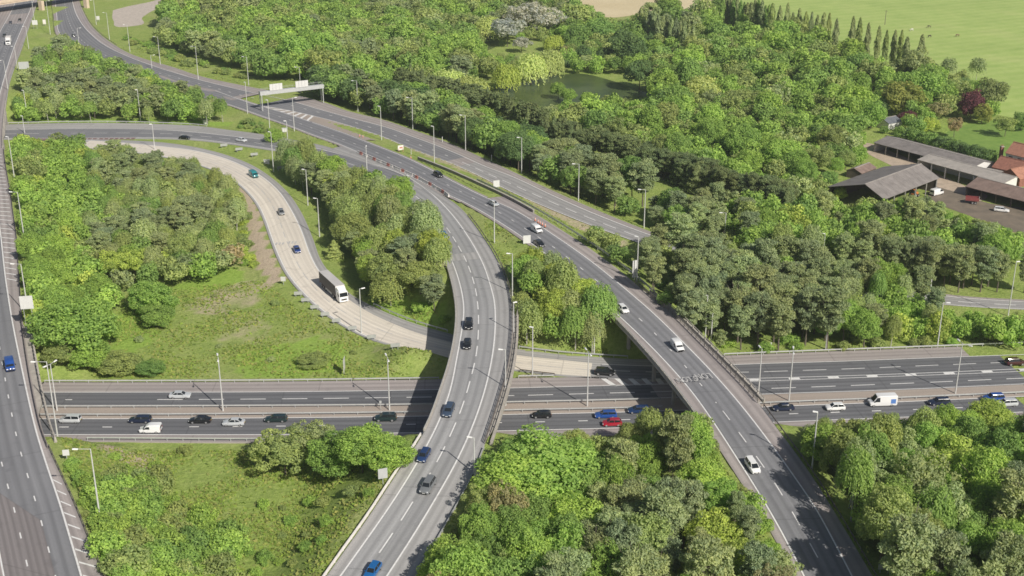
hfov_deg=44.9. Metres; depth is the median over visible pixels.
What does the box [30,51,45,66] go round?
birch tree
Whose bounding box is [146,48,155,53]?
shrub
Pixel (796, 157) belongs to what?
broadleaf tree
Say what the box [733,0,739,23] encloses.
poplar tree
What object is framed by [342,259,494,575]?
curved road lanes
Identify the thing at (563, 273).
birch tree
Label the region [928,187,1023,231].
farm yard
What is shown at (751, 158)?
broadleaf tree
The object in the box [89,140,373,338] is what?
slip road markings
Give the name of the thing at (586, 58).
broadleaf tree
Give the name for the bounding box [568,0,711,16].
crop field
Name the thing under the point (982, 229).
pine tree
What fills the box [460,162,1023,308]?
road lanes
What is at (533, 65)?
willow tree
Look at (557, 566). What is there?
tree
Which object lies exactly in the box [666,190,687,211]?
pine tree
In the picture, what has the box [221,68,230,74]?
shrub
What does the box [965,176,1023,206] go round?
brown shed
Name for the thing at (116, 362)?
broadleaf tree
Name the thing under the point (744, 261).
pine tree
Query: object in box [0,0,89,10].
road overbridge
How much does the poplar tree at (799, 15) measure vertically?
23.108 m
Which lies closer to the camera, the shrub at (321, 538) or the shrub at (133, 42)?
the shrub at (321, 538)
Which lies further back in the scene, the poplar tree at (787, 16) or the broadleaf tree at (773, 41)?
the poplar tree at (787, 16)
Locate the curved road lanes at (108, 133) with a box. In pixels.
[4,129,412,181]
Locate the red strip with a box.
[35,137,135,139]
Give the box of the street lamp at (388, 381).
[385,353,389,409]
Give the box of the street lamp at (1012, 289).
[1008,261,1019,315]
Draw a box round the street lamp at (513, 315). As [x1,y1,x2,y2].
[513,301,516,332]
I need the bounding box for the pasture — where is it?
[739,0,1023,117]
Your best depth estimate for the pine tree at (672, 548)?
196.66 m
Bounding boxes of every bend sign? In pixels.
[310,305,318,309]
[321,312,328,317]
[332,318,340,323]
[348,326,356,331]
[367,334,375,338]
[390,343,399,349]
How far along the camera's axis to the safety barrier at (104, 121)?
503.85 m
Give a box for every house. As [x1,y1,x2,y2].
[992,155,1023,170]
[1002,166,1023,186]
[1005,141,1023,159]
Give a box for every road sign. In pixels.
[18,62,28,68]
[19,296,33,330]
[62,449,69,458]
[378,468,387,479]
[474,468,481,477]
[493,180,499,188]
[523,235,530,243]
[632,260,636,279]
[878,564,887,573]
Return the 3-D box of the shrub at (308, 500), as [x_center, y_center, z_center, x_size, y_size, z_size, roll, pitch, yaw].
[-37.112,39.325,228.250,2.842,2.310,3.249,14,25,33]
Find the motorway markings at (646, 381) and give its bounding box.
[40,354,1023,434]
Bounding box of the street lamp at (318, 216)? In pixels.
[314,198,319,236]
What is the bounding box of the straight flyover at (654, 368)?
[604,290,760,409]
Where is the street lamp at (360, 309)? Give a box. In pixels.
[359,287,364,332]
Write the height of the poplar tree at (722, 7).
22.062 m
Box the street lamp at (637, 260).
[635,236,638,281]
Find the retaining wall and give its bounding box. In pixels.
[417,156,534,212]
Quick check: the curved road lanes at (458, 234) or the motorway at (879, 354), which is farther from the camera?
the curved road lanes at (458, 234)
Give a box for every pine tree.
[26,78,45,89]
[56,72,75,84]
[81,81,100,92]
[83,93,101,118]
[85,230,110,250]
[88,221,107,239]
[92,226,113,246]
[93,77,109,87]
[102,139,121,154]
[102,214,128,235]
[111,153,131,171]
[115,83,130,98]
[116,85,136,101]
[129,166,148,182]
[129,201,153,222]
[129,208,154,224]
[140,153,162,169]
[143,172,159,179]
[145,215,169,230]
[147,162,163,174]
[147,231,169,253]
[155,206,171,225]
[158,167,175,180]
[168,205,189,230]
[171,195,200,220]
[174,80,190,93]
[174,216,193,230]
[175,170,189,180]
[181,161,200,174]
[189,169,207,178]
[189,192,207,201]
[194,196,215,217]
[199,30,221,57]
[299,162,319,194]
[307,13,319,22]
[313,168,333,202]
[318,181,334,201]
[329,171,352,189]
[339,63,353,76]
[341,229,362,258]
[349,40,367,53]
[350,68,366,79]
[354,248,378,282]
[359,79,377,108]
[364,84,384,104]
[385,88,401,121]
[387,233,425,260]
[393,247,417,271]
[395,90,418,126]
[404,98,423,128]
[416,90,438,130]
[418,273,445,310]
[426,90,440,101]
[437,108,450,140]
[441,103,466,142]
[449,54,473,73]
[449,55,472,74]
[450,107,476,144]
[466,107,484,144]
[523,102,539,116]
[528,144,547,176]
[531,107,550,126]
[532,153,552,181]
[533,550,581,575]
[539,148,556,181]
[541,138,561,172]
[555,117,567,129]
[556,148,584,188]
[558,152,582,193]
[559,137,578,150]
[560,546,593,575]
[562,121,579,135]
[572,128,587,143]
[574,143,593,170]
[579,515,602,535]
[579,523,615,567]
[581,158,593,176]
[584,167,609,204]
[586,480,610,516]
[588,152,618,195]
[594,510,630,534]
[595,134,604,152]
[596,504,620,514]
[597,130,612,151]
[599,131,621,154]
[600,483,637,511]
[602,176,627,211]
[603,518,642,560]
[605,160,624,175]
[605,436,640,477]
[609,172,626,205]
[611,543,662,575]
[615,134,636,157]
[620,472,652,504]
[621,500,651,518]
[627,157,659,206]
[631,146,643,163]
[635,240,662,282]
[639,235,660,247]
[641,147,655,176]
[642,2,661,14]
[644,254,666,292]
[647,205,664,224]
[648,548,675,575]
[650,223,673,245]
[651,146,670,178]
[652,527,682,575]
[655,475,681,486]
[655,522,674,539]
[656,152,673,179]
[663,153,680,172]
[663,211,698,247]
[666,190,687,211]
[666,479,709,548]
[667,255,677,282]
[669,248,701,281]
[672,243,684,252]
[672,274,693,305]
[674,158,688,187]
[675,284,707,325]
[677,232,708,251]
[678,152,696,165]
[678,535,735,575]
[679,261,705,284]
[681,273,699,287]
[681,526,715,553]
[685,195,708,220]
[688,201,709,232]
[692,157,711,170]
[693,265,722,288]
[694,186,711,199]
[696,230,713,236]
[696,257,708,266]
[699,275,721,294]
[699,295,723,340]
[700,169,712,187]
[700,247,729,271]
[701,236,726,251]
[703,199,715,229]
[704,214,724,233]
[707,159,720,187]
[707,208,725,230]
[707,230,730,249]
[707,289,727,334]
[708,167,722,182]
[709,182,725,201]
[711,167,729,189]
[715,248,736,257]
[717,287,735,330]
[719,271,729,287]
[720,260,741,290]
[724,253,737,282]
[724,282,754,342]
[726,169,737,181]
[726,304,755,349]
[727,172,740,197]
[727,490,746,521]
[731,275,741,288]
[732,196,755,213]
[732,280,751,300]
[733,248,758,263]
[733,254,765,280]
[735,504,762,541]
[736,175,747,193]
[737,210,760,234]
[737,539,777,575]
[739,180,755,194]
[740,243,757,250]
[741,263,777,292]
[743,291,773,346]
[747,171,761,192]
[753,237,780,264]
[757,174,781,198]
[759,184,767,197]
[762,282,785,331]
[764,296,796,350]
[765,183,781,204]
[766,265,779,275]
[769,180,791,198]
[769,259,788,275]
[774,272,791,296]
[775,186,795,202]
[775,234,807,260]
[779,282,802,317]
[783,261,806,277]
[788,184,798,200]
[789,274,798,301]
[790,238,820,263]
[792,260,809,273]
[792,293,812,337]
[794,286,821,345]
[795,276,819,288]
[799,268,820,284]
[805,283,825,333]
[807,256,834,282]
[808,245,834,267]
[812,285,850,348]
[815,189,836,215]
[817,276,833,285]
[825,275,852,299]
[832,231,854,260]
[833,259,856,273]
[838,266,861,296]
[844,257,861,269]
[851,239,877,260]
[855,256,880,293]
[856,218,886,256]
[863,302,888,341]
[873,201,897,223]
[876,503,942,575]
[877,236,905,265]
[878,232,902,257]
[900,195,919,210]
[901,198,913,215]
[901,233,920,273]
[901,242,920,272]
[903,197,927,226]
[910,235,931,265]
[912,264,935,296]
[915,240,940,273]
[919,213,940,231]
[921,195,932,211]
[923,235,946,264]
[923,527,971,575]
[925,200,946,227]
[925,286,945,325]
[935,244,954,287]
[945,241,959,283]
[947,248,976,292]
[950,557,1005,575]
[955,243,980,288]
[971,221,1000,242]
[972,245,999,291]
[979,528,1023,575]
[990,250,1010,291]
[1000,572,1021,575]
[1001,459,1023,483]
[1016,406,1023,434]
[1019,255,1023,292]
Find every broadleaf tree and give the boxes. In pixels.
[14,230,46,256]
[17,254,52,272]
[20,261,51,282]
[24,297,118,351]
[34,246,65,264]
[35,284,75,309]
[38,233,74,255]
[41,339,76,365]
[48,258,75,284]
[54,211,83,234]
[62,284,85,299]
[64,339,111,369]
[83,272,120,299]
[93,349,143,375]
[96,250,128,282]
[98,319,122,340]
[116,243,141,271]
[116,247,145,280]
[127,280,179,314]
[133,358,165,376]
[140,302,174,326]
[163,236,193,255]
[176,252,198,280]
[247,426,313,474]
[264,128,285,142]
[277,34,310,56]
[290,419,335,460]
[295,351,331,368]
[299,29,318,44]
[304,44,345,66]
[305,429,364,477]
[308,31,337,45]
[316,155,347,173]
[329,211,373,253]
[332,421,384,472]
[336,41,366,58]
[351,232,369,257]
[354,238,379,263]
[355,253,375,281]
[358,431,417,471]
[365,252,404,280]
[367,70,392,82]
[380,79,404,97]
[380,227,403,249]
[383,0,405,7]
[385,175,415,198]
[387,83,413,116]
[388,439,414,467]
[392,45,424,65]
[397,260,441,294]
[400,230,422,238]
[409,86,431,95]
[411,81,428,92]
[414,228,452,268]
[416,46,442,71]
[416,533,486,575]
[423,101,446,133]
[427,569,451,575]
[428,538,491,575]
[443,93,470,108]
[447,568,493,575]
[457,116,486,149]
[457,501,501,542]
[460,483,492,512]
[469,450,554,495]
[471,534,505,561]
[472,105,495,118]
[473,422,602,501]
[482,479,529,518]
[487,556,530,575]
[488,548,508,564]
[489,120,500,128]
[489,120,523,159]
[490,18,526,46]
[493,504,537,534]
[494,131,513,164]
[495,516,534,555]
[499,129,534,169]
[502,1,546,28]
[503,526,551,575]
[507,254,542,285]
[513,36,532,52]
[515,245,544,265]
[520,124,548,137]
[520,491,551,525]
[521,550,563,575]
[522,134,542,170]
[526,129,542,161]
[528,516,555,539]
[530,6,568,33]
[531,490,603,532]
[538,288,571,318]
[543,512,584,550]
[543,519,591,553]
[544,262,557,282]
[550,82,565,98]
[555,490,591,520]
[559,163,587,196]
[560,88,576,100]
[560,428,590,445]
[564,23,592,43]
[567,278,598,298]
[568,434,599,466]
[574,466,608,499]
[577,55,597,68]
[579,92,591,100]
[580,569,602,575]
[581,456,606,471]
[581,536,629,575]
[583,109,616,128]
[584,18,615,38]
[594,453,635,499]
[602,116,632,135]
[607,34,646,57]
[610,156,635,174]
[615,422,648,441]
[616,155,648,196]
[623,60,652,89]
[624,511,673,556]
[626,434,643,467]
[632,440,667,484]
[637,104,664,128]
[639,485,690,537]
[641,474,660,486]
[645,72,678,92]
[650,408,673,471]
[651,133,674,148]
[652,63,680,80]
[655,187,688,209]
[656,95,684,112]
[656,101,681,128]
[658,0,683,14]
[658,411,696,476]
[661,131,692,156]
[661,203,688,221]
[663,82,694,100]
[667,411,715,465]
[671,48,705,63]
[675,456,730,491]
[676,57,702,84]
[678,551,725,574]
[680,506,743,546]
[682,35,712,57]
[685,117,716,137]
[694,103,725,122]
[694,120,724,146]
[700,475,738,513]
[709,0,728,11]
[720,537,749,575]
[721,123,761,154]
[735,149,763,171]
[753,89,782,110]
[753,562,794,575]
[757,207,779,225]
[758,133,781,147]
[760,30,786,51]
[761,138,803,167]
[767,20,801,35]
[781,149,812,174]
[788,157,818,179]
[799,422,856,464]
[805,145,833,168]
[807,39,836,56]
[814,320,843,340]
[816,125,850,145]
[818,422,862,488]
[819,170,838,188]
[824,84,874,111]
[824,269,839,277]
[826,157,845,175]
[832,418,861,433]
[833,186,847,199]
[835,38,868,59]
[835,299,862,340]
[837,149,856,169]
[845,51,873,68]
[848,307,882,347]
[850,482,923,535]
[853,145,867,161]
[854,482,913,563]
[856,99,887,127]
[857,421,893,476]
[858,256,894,294]
[861,412,903,455]
[863,458,899,488]
[872,195,881,203]
[880,80,928,113]
[882,261,907,290]
[882,447,917,478]
[882,472,913,498]
[891,71,920,105]
[892,196,904,210]
[892,446,960,500]
[895,49,935,71]
[895,418,910,432]
[895,425,922,457]
[897,110,918,118]
[901,505,947,530]
[906,404,945,434]
[910,63,947,79]
[911,70,946,96]
[911,420,948,453]
[913,480,973,520]
[914,451,951,472]
[919,117,941,131]
[923,569,946,575]
[925,431,984,483]
[927,102,952,119]
[933,403,959,429]
[933,466,954,486]
[938,210,953,225]
[944,427,965,454]
[946,500,990,528]
[947,117,962,136]
[948,520,991,569]
[949,415,991,447]
[949,443,1010,496]
[952,213,972,226]
[955,557,980,568]
[956,88,984,119]
[958,409,982,421]
[964,493,995,523]
[966,397,1015,426]
[966,433,991,450]
[970,479,1005,525]
[971,516,1023,564]
[973,103,993,123]
[975,231,1013,256]
[976,77,1010,106]
[980,427,1023,460]
[985,424,1001,432]
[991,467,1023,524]
[993,116,1019,133]
[994,417,1023,442]
[999,524,1023,570]
[1004,432,1023,462]
[1012,230,1023,246]
[1013,111,1023,130]
[1014,509,1023,529]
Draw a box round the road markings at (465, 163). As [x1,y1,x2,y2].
[55,1,1022,308]
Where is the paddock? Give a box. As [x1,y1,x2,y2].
[942,120,1023,157]
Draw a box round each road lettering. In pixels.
[676,376,697,382]
[694,373,712,378]
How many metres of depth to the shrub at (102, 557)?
198.68 m
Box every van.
[4,355,15,371]
[139,422,162,433]
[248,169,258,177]
[530,223,542,232]
[670,337,684,351]
[867,392,897,406]
[929,187,943,195]
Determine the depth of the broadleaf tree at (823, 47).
601.49 m
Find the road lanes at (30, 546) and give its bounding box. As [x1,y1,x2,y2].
[0,494,54,575]
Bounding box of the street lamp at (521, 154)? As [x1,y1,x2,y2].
[517,137,521,173]
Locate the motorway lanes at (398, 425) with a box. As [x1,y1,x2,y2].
[40,397,1023,433]
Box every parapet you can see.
[2,100,6,147]
[20,310,47,448]
[30,319,56,442]
[423,266,456,431]
[485,262,512,441]
[490,298,518,444]
[609,310,696,413]
[635,280,757,402]
[649,288,764,402]
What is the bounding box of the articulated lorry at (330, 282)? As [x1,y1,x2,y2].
[319,270,348,301]
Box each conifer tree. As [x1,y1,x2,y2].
[325,239,344,261]
[429,77,439,94]
[500,99,506,119]
[503,97,512,119]
[506,101,515,120]
[513,101,521,122]
[524,108,530,125]
[542,112,550,126]
[543,121,549,136]
[548,121,556,139]
[565,124,574,140]
[667,154,681,184]
[678,161,694,191]
[686,161,704,193]
[723,173,730,201]
[780,188,790,204]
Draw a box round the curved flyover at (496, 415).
[423,313,518,439]
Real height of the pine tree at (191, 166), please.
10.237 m
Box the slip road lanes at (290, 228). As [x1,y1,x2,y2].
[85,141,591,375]
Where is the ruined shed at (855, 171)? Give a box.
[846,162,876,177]
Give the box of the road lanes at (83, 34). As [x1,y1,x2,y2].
[56,0,251,98]
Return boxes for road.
[0,0,103,575]
[4,123,511,575]
[226,98,488,202]
[461,197,871,575]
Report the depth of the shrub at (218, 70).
599.08 m
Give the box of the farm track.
[864,143,986,200]
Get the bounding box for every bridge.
[4,112,7,149]
[23,325,42,422]
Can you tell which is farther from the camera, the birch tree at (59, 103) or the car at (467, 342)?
the birch tree at (59, 103)
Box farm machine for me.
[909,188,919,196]
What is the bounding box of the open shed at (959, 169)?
[917,154,1018,185]
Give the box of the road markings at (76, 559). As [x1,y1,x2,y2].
[0,0,94,575]
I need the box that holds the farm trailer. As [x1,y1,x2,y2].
[960,195,979,204]
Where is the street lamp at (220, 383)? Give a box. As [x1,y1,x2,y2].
[216,353,223,410]
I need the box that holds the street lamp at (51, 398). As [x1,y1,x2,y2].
[31,361,57,436]
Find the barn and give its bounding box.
[828,163,938,208]
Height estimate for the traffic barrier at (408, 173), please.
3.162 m
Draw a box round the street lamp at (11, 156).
[5,136,14,176]
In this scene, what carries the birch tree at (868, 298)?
on the ground at (346, 274)
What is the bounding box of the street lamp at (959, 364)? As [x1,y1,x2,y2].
[955,339,972,393]
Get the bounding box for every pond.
[482,33,498,49]
[489,74,650,106]
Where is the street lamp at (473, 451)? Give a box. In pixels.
[467,436,474,474]
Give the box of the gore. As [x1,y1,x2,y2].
[327,146,421,182]
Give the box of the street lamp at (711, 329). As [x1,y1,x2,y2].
[710,313,713,343]
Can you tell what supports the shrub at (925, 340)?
on the ground at (346, 274)
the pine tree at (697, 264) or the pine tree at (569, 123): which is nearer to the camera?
the pine tree at (697, 264)
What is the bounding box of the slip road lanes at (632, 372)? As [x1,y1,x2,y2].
[599,364,664,379]
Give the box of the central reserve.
[39,385,1023,417]
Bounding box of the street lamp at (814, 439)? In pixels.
[811,411,817,468]
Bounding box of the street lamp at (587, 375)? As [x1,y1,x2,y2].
[584,347,591,405]
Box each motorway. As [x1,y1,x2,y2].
[41,376,657,442]
[642,346,1023,426]
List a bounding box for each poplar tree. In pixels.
[637,6,643,23]
[641,10,647,27]
[645,12,651,33]
[649,10,656,31]
[653,15,661,33]
[660,16,664,33]
[663,16,669,37]
[667,17,673,36]
[671,17,679,40]
[679,20,682,38]
[679,22,687,46]
[689,25,696,40]
[719,0,725,23]
[723,0,727,23]
[726,0,731,25]
[728,0,735,26]
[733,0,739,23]
[736,0,744,21]
[744,2,749,15]
[747,2,753,23]
[750,0,756,24]
[754,0,760,24]
[757,0,764,24]
[763,4,770,27]
[767,3,774,26]
[776,5,782,25]
[783,2,790,20]
[796,8,801,23]
[802,11,808,33]
[808,11,814,32]
[814,15,819,32]
[819,12,827,31]
[826,13,831,39]
[831,18,839,46]
[848,15,855,38]
[855,17,862,40]
[863,22,871,53]
[873,25,881,58]
[881,29,888,61]
[888,30,897,64]
[895,30,903,63]
[901,36,910,64]
[916,34,926,64]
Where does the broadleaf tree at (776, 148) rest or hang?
on the ground at (346, 274)
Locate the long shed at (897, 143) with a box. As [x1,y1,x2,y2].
[873,136,994,168]
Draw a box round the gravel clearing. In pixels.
[112,0,160,26]
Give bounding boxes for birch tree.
[11,95,24,106]
[22,85,32,96]
[28,88,42,100]
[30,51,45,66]
[31,99,45,114]
[36,85,44,99]
[38,100,54,117]
[43,49,59,61]
[45,59,55,68]
[48,90,62,113]
[50,99,58,117]
[57,98,66,112]
[58,58,75,73]
[59,47,74,59]
[62,49,79,65]
[64,92,76,101]
[73,94,85,117]
[81,100,98,119]
[81,210,97,219]
[82,47,93,60]
[82,177,100,194]
[83,149,93,163]
[83,173,104,190]
[83,213,100,231]
[86,151,101,168]
[87,169,102,184]
[91,157,103,169]
[94,248,106,273]
[96,147,110,158]
[97,194,111,210]
[103,155,114,162]
[103,202,120,215]
[104,241,118,251]
[106,197,122,205]
[108,188,119,197]
[109,71,119,81]
[109,172,124,186]
[110,227,130,246]
[112,145,120,154]
[114,184,127,195]
[114,231,134,250]
[117,143,137,160]
[117,206,133,229]
[121,177,132,189]
[122,193,138,204]
[125,164,134,177]
[129,217,159,241]
[131,178,143,194]
[132,63,143,74]
[132,159,144,167]
[136,196,156,213]
[137,76,148,86]
[137,152,152,161]
[141,177,160,193]
[142,106,154,122]
[142,246,164,278]
[143,185,159,198]
[150,174,163,188]
[158,188,175,203]
[158,222,169,231]
[160,225,174,247]
[161,195,175,207]
[165,156,176,162]
[165,176,175,186]
[166,161,181,176]
[171,230,184,247]
[174,177,190,194]
[175,156,187,166]
[177,225,191,233]
[180,185,197,196]
[182,231,197,252]
[183,172,195,184]
[186,156,201,169]
[186,225,202,245]
[191,173,208,186]
[191,179,204,193]
[193,236,214,257]
[194,216,208,225]
[194,220,209,230]
[197,99,213,125]
[197,228,219,248]
[200,186,215,204]
[203,219,227,237]
[207,167,222,186]
[208,186,225,211]
[209,207,227,218]
[209,211,233,230]
[210,180,218,187]
[213,97,227,120]
[215,196,225,207]
[217,172,238,191]
[217,226,236,245]
[222,187,232,195]
[222,200,230,208]
[223,188,247,220]
[227,197,247,218]
[274,136,292,173]
[281,145,305,172]
[284,155,298,184]
[286,139,299,156]
[290,160,304,189]
[296,135,315,161]
[308,149,326,166]
[328,193,342,218]
[329,195,347,221]
[334,177,353,194]
[334,193,365,222]
[337,164,349,173]
[341,189,352,196]
[349,165,367,183]
[350,189,366,203]
[352,175,375,197]
[359,194,377,214]
[359,224,372,234]
[362,210,378,226]
[364,187,380,200]
[366,223,388,254]
[368,270,412,303]
[369,177,388,194]
[372,193,389,224]
[373,174,388,185]
[374,194,400,224]
[378,184,397,196]
[381,186,404,199]
[385,213,406,236]
[391,189,413,205]
[392,205,410,217]
[400,212,421,233]
[407,199,438,218]
[409,202,443,232]
[422,236,452,270]
[511,297,543,344]
[513,290,530,314]
[521,258,546,286]
[543,249,561,266]
[544,256,580,293]
[559,288,585,313]
[559,304,591,350]
[579,310,605,352]
[580,281,619,335]
[633,406,661,442]
[727,241,737,249]
[771,220,793,246]
[799,423,812,439]
[800,224,824,249]
[813,419,826,426]
[819,415,833,424]
[833,433,877,508]
[833,444,875,521]
[849,234,859,260]
[849,293,864,306]
[856,270,864,295]
[861,292,875,304]
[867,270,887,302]
[874,411,890,424]
[883,314,902,346]
[888,412,899,420]
[893,272,915,303]
[913,481,957,529]
[921,303,938,324]
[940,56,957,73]
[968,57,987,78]
[1013,310,1021,318]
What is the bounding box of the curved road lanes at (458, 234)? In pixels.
[411,189,475,253]
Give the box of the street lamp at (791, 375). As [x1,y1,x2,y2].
[788,346,793,400]
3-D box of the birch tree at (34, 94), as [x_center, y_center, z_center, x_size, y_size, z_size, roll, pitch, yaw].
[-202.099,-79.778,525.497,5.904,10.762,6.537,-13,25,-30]
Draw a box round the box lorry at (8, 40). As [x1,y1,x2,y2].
[5,35,11,44]
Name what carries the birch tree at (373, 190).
on the ground at (346, 274)
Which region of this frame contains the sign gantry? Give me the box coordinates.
[259,80,323,110]
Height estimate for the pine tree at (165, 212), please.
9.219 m
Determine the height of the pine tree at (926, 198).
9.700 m
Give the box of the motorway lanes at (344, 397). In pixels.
[42,385,657,404]
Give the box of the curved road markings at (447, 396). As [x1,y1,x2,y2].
[23,129,495,575]
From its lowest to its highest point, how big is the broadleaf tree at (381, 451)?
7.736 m
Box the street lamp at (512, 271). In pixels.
[506,253,512,295]
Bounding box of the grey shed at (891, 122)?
[876,115,901,129]
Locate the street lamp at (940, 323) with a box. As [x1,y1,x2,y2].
[937,302,950,346]
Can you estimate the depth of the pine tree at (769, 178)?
391.79 m
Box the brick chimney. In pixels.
[998,145,1004,158]
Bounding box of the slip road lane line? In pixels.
[141,148,587,369]
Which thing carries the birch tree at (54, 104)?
on the ground at (346, 274)
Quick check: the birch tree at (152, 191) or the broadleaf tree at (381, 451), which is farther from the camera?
the birch tree at (152, 191)
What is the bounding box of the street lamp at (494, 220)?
[492,200,494,241]
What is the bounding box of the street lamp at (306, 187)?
[302,169,308,205]
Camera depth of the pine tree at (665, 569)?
191.72 m
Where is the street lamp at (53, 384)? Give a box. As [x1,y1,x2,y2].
[43,360,57,410]
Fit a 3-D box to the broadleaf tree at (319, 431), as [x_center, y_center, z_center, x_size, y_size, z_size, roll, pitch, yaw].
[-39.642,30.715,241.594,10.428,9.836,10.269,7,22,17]
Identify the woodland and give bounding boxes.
[6,0,1023,461]
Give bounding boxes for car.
[59,414,81,423]
[128,414,151,423]
[169,390,190,398]
[179,135,190,139]
[188,415,211,423]
[222,417,245,426]
[236,137,246,141]
[264,413,287,422]
[278,208,284,214]
[293,245,300,252]
[364,560,381,575]
[374,412,396,421]
[417,446,431,462]
[419,474,436,494]
[433,170,443,177]
[442,401,454,416]
[463,338,471,348]
[465,317,473,328]
[488,199,498,206]
[532,409,551,418]
[533,239,544,246]
[594,366,614,376]
[594,409,616,418]
[602,417,621,426]
[617,303,628,313]
[627,405,649,413]
[744,455,760,473]
[772,402,794,411]
[825,402,845,410]
[927,396,950,405]
[982,392,1004,399]
[994,206,1009,212]
[999,398,1018,406]
[1004,357,1023,365]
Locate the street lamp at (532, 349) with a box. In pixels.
[529,326,532,376]
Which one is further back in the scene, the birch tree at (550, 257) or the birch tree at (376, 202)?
the birch tree at (376, 202)
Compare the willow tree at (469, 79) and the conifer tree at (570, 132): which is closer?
the conifer tree at (570, 132)
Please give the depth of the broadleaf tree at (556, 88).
543.79 m
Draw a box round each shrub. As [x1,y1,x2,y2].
[63,456,82,468]
[64,463,78,474]
[70,469,85,480]
[71,479,81,488]
[76,498,88,507]
[79,470,103,486]
[80,479,121,499]
[80,510,91,518]
[84,494,106,509]
[84,527,131,558]
[86,495,126,519]
[87,511,117,532]
[96,542,153,575]
[98,555,109,566]
[101,464,127,478]
[101,473,123,491]
[106,451,122,460]
[108,511,123,517]
[108,561,141,575]
[109,515,135,532]
[114,472,139,489]
[116,489,148,517]
[117,462,134,475]
[119,523,154,547]
[121,487,132,492]
[123,506,138,520]
[127,511,156,529]
[129,39,137,45]
[129,468,151,480]
[132,486,158,494]
[132,559,158,575]
[133,472,158,485]
[133,480,162,494]
[134,335,143,342]
[134,488,165,518]
[134,525,157,544]
[142,541,175,565]
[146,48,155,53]
[146,464,175,494]
[147,460,163,469]
[149,537,177,558]
[151,521,174,535]
[151,557,179,575]
[152,473,176,495]
[152,524,187,551]
[153,510,168,518]
[155,48,166,55]
[156,494,176,510]
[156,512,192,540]
[164,49,175,54]
[166,495,187,512]
[166,498,188,518]
[167,567,190,575]
[168,558,201,574]
[171,538,204,565]
[172,552,193,566]
[174,53,184,61]
[177,444,192,456]
[180,59,190,65]
[180,524,209,553]
[184,501,219,528]
[185,570,214,575]
[191,58,201,63]
[194,549,211,569]
[194,563,208,571]
[197,520,214,529]
[199,59,208,65]
[199,551,239,575]
[201,528,218,547]
[206,518,229,531]
[206,528,253,558]
[207,543,237,555]
[212,518,248,540]
[213,67,222,73]
[215,565,243,575]
[216,343,223,348]
[217,549,241,564]
[217,570,250,575]
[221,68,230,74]
[235,237,254,247]
[237,233,247,239]
[238,259,248,265]
[239,73,247,78]
[241,118,254,123]
[242,211,252,219]
[243,253,256,260]
[243,547,256,556]
[248,260,259,267]
[248,566,263,575]
[252,126,263,132]
[254,123,264,128]
[256,547,275,566]
[257,497,269,510]
[265,356,275,362]
[270,299,279,305]
[273,557,284,565]
[277,531,286,539]
[279,505,286,511]
[283,514,297,526]
[286,558,298,567]
[297,540,310,551]
[301,531,310,536]
[302,495,316,506]
[313,495,329,506]
[315,534,327,544]
[318,515,333,527]
[342,485,358,496]
[362,488,374,496]
[370,292,383,303]
[411,302,430,312]
[438,315,450,322]
[692,412,714,432]
[708,449,721,461]
[712,438,719,451]
[721,338,735,348]
[727,491,766,517]
[730,482,747,489]
[739,486,752,498]
[750,511,774,539]
[757,340,774,353]
[760,537,781,549]
[763,540,779,557]
[763,547,803,575]
[777,333,800,344]
[788,340,804,351]
[835,340,852,350]
[847,333,862,343]
[869,337,887,348]
[906,338,921,347]
[919,335,933,346]
[933,328,952,339]
[946,337,958,344]
[981,333,997,341]
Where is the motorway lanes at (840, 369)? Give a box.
[676,356,1023,397]
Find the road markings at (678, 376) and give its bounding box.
[228,104,852,575]
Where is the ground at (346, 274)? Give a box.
[4,0,1023,575]
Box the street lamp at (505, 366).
[498,348,505,405]
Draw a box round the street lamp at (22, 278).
[10,263,25,295]
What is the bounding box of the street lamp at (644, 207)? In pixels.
[638,189,645,227]
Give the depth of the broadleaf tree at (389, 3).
739.64 m
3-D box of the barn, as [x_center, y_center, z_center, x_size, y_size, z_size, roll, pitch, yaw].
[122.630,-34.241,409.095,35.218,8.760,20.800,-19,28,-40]
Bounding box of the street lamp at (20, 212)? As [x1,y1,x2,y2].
[9,191,23,231]
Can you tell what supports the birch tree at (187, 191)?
on the ground at (346, 274)
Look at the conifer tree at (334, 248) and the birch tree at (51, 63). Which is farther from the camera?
the birch tree at (51, 63)
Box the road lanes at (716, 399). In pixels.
[216,97,850,575]
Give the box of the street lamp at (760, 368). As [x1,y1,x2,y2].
[758,345,761,392]
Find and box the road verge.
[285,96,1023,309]
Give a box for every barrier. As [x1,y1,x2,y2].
[3,147,21,313]
[6,2,36,99]
[8,121,206,126]
[39,405,661,416]
[41,397,660,407]
[44,377,438,382]
[48,444,104,575]
[80,2,116,45]
[87,437,262,440]
[322,433,420,575]
[357,150,449,196]
[373,303,447,331]
[419,447,483,569]
[469,214,499,260]
[477,179,654,290]
[518,375,553,377]
[519,346,627,357]
[520,369,554,375]
[724,342,1023,355]
[760,391,1023,404]
[763,404,877,575]
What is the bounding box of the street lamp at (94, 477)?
[72,448,99,512]
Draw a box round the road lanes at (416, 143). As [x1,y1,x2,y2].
[263,99,462,160]
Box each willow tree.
[428,68,467,83]
[460,74,490,91]
[474,15,500,39]
[490,62,522,92]
[513,52,549,85]
[539,47,564,78]
[541,34,565,51]
[684,75,722,102]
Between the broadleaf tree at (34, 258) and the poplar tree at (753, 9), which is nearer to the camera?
the broadleaf tree at (34, 258)

